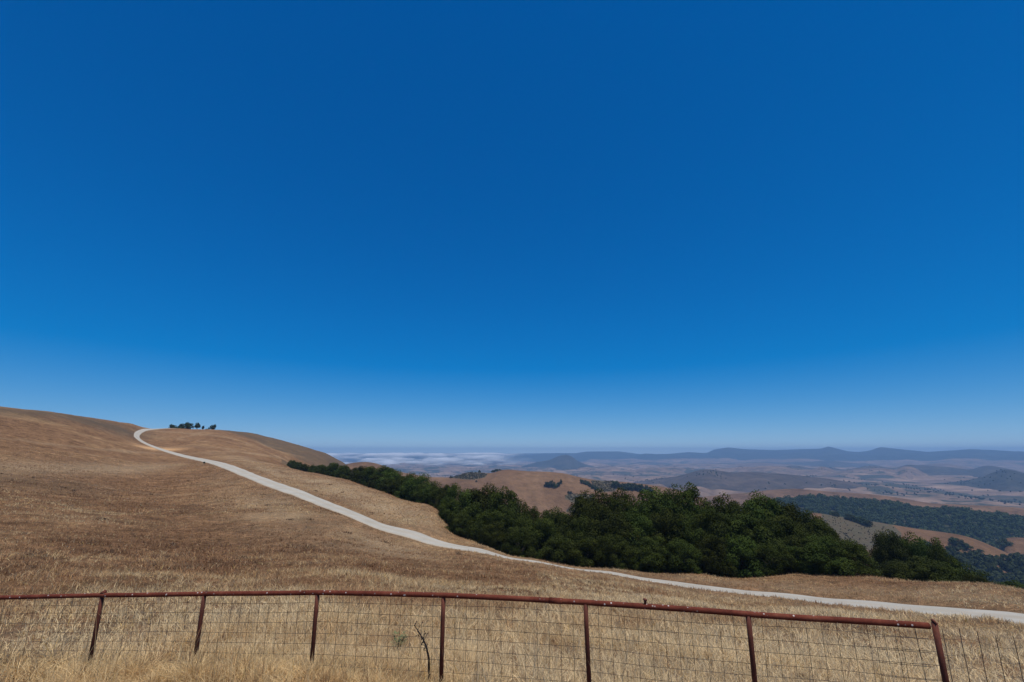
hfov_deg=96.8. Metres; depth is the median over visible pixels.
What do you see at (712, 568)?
oak tree
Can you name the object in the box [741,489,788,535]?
oak tree
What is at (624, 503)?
oak tree
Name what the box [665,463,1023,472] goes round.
pale hills
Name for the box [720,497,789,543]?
oak tree
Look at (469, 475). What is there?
scrub patch
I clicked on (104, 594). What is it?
pipe fence
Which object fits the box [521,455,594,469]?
volcanic peak
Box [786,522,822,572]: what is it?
oak tree
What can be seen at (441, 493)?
oak tree
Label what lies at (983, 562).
woodland
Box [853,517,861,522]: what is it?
distant tree
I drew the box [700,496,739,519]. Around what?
oak tree
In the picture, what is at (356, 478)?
oak tree
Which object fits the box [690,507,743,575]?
oak tree
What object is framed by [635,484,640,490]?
distant tree
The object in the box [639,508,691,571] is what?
oak tree
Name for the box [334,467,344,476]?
oak tree
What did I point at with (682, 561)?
oak tree
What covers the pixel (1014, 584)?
oak tree
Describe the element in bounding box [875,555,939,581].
oak tree
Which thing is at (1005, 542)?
distant tree
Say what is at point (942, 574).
oak tree
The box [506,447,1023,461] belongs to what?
mountains
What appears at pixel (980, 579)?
oak tree
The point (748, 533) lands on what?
oak tree
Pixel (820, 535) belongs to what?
oak tree
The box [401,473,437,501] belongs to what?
oak tree
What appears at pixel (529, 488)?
hill
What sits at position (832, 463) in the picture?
dark foothills
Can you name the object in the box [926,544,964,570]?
oak tree
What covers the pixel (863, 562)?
oak tree
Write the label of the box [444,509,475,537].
oak tree
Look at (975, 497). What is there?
scattered trees
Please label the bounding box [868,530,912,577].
oak tree
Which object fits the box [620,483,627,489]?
distant tree
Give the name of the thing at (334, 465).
oak tree
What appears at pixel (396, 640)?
green weed
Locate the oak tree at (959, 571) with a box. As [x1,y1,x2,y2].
[931,559,993,583]
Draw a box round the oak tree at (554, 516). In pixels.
[538,506,567,546]
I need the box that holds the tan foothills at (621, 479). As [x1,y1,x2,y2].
[581,475,666,481]
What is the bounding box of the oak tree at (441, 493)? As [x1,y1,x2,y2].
[433,483,457,509]
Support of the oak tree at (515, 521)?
on the hillside
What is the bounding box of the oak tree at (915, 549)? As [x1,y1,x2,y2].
[907,536,955,562]
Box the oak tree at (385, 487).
[376,478,397,493]
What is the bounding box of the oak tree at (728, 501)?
[704,492,749,531]
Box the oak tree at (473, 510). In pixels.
[448,502,483,541]
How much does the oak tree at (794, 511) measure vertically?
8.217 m
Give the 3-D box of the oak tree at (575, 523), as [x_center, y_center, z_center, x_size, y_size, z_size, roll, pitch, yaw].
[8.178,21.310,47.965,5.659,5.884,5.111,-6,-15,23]
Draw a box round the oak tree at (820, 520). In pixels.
[798,509,838,539]
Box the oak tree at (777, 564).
[751,538,797,576]
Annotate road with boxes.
[134,428,1023,623]
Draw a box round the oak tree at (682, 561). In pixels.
[663,537,706,573]
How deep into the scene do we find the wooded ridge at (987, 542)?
654.44 m
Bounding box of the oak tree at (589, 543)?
[563,533,607,567]
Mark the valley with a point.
(446, 468)
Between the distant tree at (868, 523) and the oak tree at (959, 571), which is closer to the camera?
the oak tree at (959, 571)
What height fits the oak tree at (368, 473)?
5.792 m
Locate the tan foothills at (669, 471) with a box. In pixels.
[576,466,929,479]
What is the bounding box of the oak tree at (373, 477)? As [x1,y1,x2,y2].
[366,474,382,488]
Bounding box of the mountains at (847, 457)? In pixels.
[633,452,1023,460]
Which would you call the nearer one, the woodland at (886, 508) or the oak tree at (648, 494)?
the oak tree at (648, 494)
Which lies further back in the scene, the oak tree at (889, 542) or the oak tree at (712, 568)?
the oak tree at (889, 542)
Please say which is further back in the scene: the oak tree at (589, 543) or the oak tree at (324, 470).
the oak tree at (324, 470)
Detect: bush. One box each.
[948,537,958,542]
[953,539,968,547]
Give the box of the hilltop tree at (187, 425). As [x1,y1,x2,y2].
[183,422,193,428]
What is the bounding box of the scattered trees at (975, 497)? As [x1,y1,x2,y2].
[417,465,1023,504]
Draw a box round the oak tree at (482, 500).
[457,482,501,540]
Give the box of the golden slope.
[811,513,1023,575]
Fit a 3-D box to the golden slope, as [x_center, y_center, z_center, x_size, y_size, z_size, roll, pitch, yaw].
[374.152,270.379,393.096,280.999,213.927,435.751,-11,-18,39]
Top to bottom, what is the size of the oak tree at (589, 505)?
8.596 m
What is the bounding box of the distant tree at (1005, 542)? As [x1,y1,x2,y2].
[995,537,1014,546]
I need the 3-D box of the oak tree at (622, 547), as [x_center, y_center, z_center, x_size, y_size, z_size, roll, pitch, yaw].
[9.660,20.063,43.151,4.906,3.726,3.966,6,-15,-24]
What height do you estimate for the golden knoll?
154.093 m
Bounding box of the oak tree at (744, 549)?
[717,535,765,577]
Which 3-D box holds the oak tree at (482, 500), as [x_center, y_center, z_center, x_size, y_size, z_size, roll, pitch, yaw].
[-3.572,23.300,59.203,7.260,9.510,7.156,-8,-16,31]
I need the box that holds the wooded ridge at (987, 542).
[740,499,1023,548]
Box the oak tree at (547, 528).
[519,517,558,559]
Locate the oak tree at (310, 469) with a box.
[307,464,316,472]
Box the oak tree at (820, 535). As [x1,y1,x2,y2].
[810,530,842,573]
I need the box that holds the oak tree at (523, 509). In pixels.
[499,498,531,532]
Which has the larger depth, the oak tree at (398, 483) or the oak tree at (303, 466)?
the oak tree at (303, 466)
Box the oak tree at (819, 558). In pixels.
[781,534,858,575]
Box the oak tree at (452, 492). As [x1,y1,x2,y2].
[438,483,465,513]
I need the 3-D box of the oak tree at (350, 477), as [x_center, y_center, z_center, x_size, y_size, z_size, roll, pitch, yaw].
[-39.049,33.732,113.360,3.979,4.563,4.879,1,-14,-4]
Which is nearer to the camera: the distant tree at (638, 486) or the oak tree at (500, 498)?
the oak tree at (500, 498)
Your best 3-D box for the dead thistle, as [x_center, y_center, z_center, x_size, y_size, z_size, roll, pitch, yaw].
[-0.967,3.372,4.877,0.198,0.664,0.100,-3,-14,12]
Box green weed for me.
[390,630,408,650]
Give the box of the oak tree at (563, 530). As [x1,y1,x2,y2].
[554,523,576,565]
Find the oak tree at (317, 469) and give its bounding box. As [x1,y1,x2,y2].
[312,465,323,473]
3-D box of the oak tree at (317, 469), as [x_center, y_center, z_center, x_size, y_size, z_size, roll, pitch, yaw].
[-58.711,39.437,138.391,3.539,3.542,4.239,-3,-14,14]
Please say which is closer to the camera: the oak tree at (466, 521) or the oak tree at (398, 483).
the oak tree at (466, 521)
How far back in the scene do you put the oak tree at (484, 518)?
53.09 m
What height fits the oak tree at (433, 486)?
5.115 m
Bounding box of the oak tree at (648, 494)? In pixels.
[637,486,698,537]
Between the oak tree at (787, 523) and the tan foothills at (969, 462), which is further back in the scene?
the tan foothills at (969, 462)
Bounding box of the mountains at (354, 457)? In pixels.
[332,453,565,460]
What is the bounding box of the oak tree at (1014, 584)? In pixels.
[999,580,1023,589]
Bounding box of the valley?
[340,458,1023,507]
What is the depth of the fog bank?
5960.85 m
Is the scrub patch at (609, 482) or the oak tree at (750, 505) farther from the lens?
the scrub patch at (609, 482)
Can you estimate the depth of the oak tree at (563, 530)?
49.13 m
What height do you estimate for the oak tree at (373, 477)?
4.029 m
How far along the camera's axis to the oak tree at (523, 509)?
56.02 m
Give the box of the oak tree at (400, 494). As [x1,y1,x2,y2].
[394,484,415,499]
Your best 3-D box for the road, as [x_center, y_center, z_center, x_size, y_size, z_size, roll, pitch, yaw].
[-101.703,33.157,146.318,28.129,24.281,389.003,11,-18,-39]
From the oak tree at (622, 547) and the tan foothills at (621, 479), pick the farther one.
the tan foothills at (621, 479)
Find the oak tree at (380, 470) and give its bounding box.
[367,465,393,489]
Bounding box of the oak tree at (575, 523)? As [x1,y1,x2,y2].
[566,514,601,565]
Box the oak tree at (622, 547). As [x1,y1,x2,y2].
[594,532,638,569]
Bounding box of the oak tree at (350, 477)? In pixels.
[347,467,359,480]
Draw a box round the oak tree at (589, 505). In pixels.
[577,493,633,566]
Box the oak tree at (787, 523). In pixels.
[761,514,810,573]
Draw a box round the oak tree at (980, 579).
[960,573,1001,584]
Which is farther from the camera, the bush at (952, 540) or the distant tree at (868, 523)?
the distant tree at (868, 523)
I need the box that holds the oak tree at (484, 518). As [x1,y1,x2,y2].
[469,505,519,549]
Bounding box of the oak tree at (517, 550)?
[501,526,538,557]
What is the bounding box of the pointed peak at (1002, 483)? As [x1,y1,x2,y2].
[932,469,1023,491]
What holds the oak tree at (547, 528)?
on the hillside
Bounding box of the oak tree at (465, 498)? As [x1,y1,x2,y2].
[452,488,485,514]
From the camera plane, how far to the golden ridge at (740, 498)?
992.62 m
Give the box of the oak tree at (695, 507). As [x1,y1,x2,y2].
[686,500,708,524]
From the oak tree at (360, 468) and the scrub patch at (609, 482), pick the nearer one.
the oak tree at (360, 468)
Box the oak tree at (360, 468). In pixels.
[352,466,365,478]
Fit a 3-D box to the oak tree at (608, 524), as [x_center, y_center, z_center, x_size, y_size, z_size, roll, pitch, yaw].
[9.995,20.416,46.740,6.602,6.928,7.755,1,-14,-4]
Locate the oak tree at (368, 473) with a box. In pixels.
[359,466,376,485]
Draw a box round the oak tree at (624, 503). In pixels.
[603,487,637,568]
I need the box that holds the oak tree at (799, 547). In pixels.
[782,536,831,573]
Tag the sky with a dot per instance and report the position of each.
(326, 226)
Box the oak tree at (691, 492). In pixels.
[659,481,716,529]
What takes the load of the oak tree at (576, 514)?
on the hillside
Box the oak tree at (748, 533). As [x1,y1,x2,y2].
[728,510,793,573]
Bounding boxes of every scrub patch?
[452,471,486,478]
[565,493,594,510]
[591,480,614,491]
[823,516,893,544]
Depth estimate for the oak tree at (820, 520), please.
45.77 m
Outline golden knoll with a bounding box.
[999,537,1023,553]
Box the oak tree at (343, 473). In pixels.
[336,468,350,479]
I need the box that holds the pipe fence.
[0,590,1023,681]
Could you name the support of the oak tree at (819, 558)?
on the hillside
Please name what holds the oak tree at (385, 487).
on the hillside
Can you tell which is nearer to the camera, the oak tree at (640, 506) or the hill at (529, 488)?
the oak tree at (640, 506)
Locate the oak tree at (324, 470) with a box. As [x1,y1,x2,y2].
[319,466,328,475]
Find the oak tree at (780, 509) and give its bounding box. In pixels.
[753,498,805,527]
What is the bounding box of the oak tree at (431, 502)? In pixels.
[427,489,443,507]
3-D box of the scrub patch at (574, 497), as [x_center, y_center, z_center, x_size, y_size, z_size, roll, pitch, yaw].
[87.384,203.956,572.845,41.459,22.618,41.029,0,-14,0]
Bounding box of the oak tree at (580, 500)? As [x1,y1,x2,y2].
[555,488,609,533]
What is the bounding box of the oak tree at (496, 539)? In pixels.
[478,521,511,551]
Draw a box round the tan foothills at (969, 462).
[585,458,1023,466]
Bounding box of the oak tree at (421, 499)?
[415,486,434,504]
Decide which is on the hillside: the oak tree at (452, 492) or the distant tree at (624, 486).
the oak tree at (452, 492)
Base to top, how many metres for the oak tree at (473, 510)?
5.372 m
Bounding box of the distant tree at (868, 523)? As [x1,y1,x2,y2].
[862,520,872,525]
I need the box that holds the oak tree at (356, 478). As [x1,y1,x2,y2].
[351,471,365,483]
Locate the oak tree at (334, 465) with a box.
[325,462,342,476]
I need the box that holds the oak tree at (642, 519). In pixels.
[615,507,658,568]
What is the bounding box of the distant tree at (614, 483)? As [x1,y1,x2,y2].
[611,480,618,487]
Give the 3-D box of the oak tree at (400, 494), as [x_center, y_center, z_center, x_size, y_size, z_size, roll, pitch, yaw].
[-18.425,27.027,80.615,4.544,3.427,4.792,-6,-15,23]
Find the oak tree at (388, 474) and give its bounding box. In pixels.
[377,468,403,494]
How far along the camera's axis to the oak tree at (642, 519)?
45.92 m
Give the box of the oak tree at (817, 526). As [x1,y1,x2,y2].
[812,521,840,540]
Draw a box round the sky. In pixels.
[0,0,1023,453]
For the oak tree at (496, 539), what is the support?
on the hillside
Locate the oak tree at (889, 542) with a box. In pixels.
[870,529,911,568]
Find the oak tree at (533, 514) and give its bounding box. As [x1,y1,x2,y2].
[519,506,544,545]
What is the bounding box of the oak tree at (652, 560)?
[629,535,673,572]
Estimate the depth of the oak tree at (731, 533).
43.64 m
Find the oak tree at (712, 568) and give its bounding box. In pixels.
[693,533,737,577]
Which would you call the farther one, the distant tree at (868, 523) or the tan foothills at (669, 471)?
the tan foothills at (669, 471)
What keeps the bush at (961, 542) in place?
on the golden slope
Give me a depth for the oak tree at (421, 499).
74.08 m
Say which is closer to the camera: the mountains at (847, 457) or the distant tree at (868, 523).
the distant tree at (868, 523)
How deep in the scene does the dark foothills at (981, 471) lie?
2785.26 m
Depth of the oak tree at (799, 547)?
39.93 m
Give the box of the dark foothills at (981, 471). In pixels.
[786,465,1022,476]
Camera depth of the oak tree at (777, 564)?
39.72 m
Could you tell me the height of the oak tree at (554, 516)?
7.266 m
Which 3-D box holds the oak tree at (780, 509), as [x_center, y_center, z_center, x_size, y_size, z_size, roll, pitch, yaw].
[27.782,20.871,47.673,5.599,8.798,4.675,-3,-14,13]
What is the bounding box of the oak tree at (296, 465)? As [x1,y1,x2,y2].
[290,462,301,469]
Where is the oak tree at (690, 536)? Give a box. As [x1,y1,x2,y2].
[666,513,714,573]
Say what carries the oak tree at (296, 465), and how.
on the hillside
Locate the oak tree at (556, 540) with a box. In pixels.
[535,534,578,564]
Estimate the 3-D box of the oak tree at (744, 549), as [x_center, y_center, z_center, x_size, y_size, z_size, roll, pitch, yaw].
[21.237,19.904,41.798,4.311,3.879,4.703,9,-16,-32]
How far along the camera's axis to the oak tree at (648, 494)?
49.82 m
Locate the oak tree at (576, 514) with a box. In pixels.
[566,498,592,566]
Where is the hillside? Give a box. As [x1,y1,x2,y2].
[0,406,1023,681]
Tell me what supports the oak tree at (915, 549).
on the hillside
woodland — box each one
[775,493,1023,548]
[921,541,1023,588]
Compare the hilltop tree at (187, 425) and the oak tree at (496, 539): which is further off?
the hilltop tree at (187, 425)
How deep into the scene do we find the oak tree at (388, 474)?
89.18 m
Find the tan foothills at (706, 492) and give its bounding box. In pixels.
[647,484,748,496]
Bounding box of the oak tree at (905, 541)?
[893,531,926,556]
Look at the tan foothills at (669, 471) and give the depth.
2962.25 m
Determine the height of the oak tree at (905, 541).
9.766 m
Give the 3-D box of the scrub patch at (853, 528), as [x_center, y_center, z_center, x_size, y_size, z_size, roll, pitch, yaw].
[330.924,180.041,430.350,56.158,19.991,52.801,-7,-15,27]
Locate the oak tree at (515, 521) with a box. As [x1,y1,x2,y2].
[495,512,536,552]
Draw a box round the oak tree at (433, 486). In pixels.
[411,481,443,503]
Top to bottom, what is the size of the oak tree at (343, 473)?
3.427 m
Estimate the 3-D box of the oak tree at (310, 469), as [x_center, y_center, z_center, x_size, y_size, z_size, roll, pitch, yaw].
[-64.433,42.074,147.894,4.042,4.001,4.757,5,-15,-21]
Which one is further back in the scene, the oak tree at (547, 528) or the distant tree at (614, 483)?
the distant tree at (614, 483)
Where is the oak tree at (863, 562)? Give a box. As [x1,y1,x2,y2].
[825,538,881,576]
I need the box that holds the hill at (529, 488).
[346,462,703,515]
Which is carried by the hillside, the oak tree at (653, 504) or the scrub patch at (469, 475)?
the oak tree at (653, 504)
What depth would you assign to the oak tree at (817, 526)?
45.48 m
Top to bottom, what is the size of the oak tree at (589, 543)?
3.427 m
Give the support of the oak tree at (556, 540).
on the hillside
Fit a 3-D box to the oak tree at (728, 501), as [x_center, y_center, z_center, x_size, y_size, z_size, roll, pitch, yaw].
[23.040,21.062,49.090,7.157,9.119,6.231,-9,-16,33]
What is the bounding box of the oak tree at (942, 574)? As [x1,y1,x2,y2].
[893,557,961,581]
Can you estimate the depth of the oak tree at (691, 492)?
48.55 m
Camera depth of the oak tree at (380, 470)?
94.10 m
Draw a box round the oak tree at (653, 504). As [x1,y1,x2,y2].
[637,498,669,532]
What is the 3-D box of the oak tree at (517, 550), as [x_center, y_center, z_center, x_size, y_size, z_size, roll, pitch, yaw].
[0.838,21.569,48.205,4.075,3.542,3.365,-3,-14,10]
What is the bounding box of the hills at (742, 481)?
[632,469,862,491]
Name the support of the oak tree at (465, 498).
on the hillside
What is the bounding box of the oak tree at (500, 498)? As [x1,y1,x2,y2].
[484,485,518,531]
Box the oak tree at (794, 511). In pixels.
[777,500,814,527]
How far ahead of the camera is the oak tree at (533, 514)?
54.92 m
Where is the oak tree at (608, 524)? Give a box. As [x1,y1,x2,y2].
[579,504,642,567]
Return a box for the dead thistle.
[414,621,429,680]
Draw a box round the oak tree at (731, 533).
[710,513,773,575]
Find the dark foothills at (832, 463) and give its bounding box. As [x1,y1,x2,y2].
[535,460,877,466]
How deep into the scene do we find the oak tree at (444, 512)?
59.86 m
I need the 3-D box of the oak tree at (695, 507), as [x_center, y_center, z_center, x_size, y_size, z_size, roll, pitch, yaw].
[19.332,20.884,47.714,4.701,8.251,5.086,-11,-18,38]
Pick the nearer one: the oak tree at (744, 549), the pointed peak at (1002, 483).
the oak tree at (744, 549)
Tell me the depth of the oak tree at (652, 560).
41.70 m
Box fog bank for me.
[326,453,505,463]
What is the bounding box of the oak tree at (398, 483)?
[390,471,415,496]
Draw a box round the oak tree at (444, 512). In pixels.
[437,497,460,525]
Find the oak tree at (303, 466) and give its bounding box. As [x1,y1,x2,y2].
[298,464,307,471]
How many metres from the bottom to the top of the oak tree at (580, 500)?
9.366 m
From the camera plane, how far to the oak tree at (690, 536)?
43.74 m
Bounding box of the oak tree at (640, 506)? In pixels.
[629,499,664,545]
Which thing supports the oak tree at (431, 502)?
on the hillside
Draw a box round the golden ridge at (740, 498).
[703,489,1023,515]

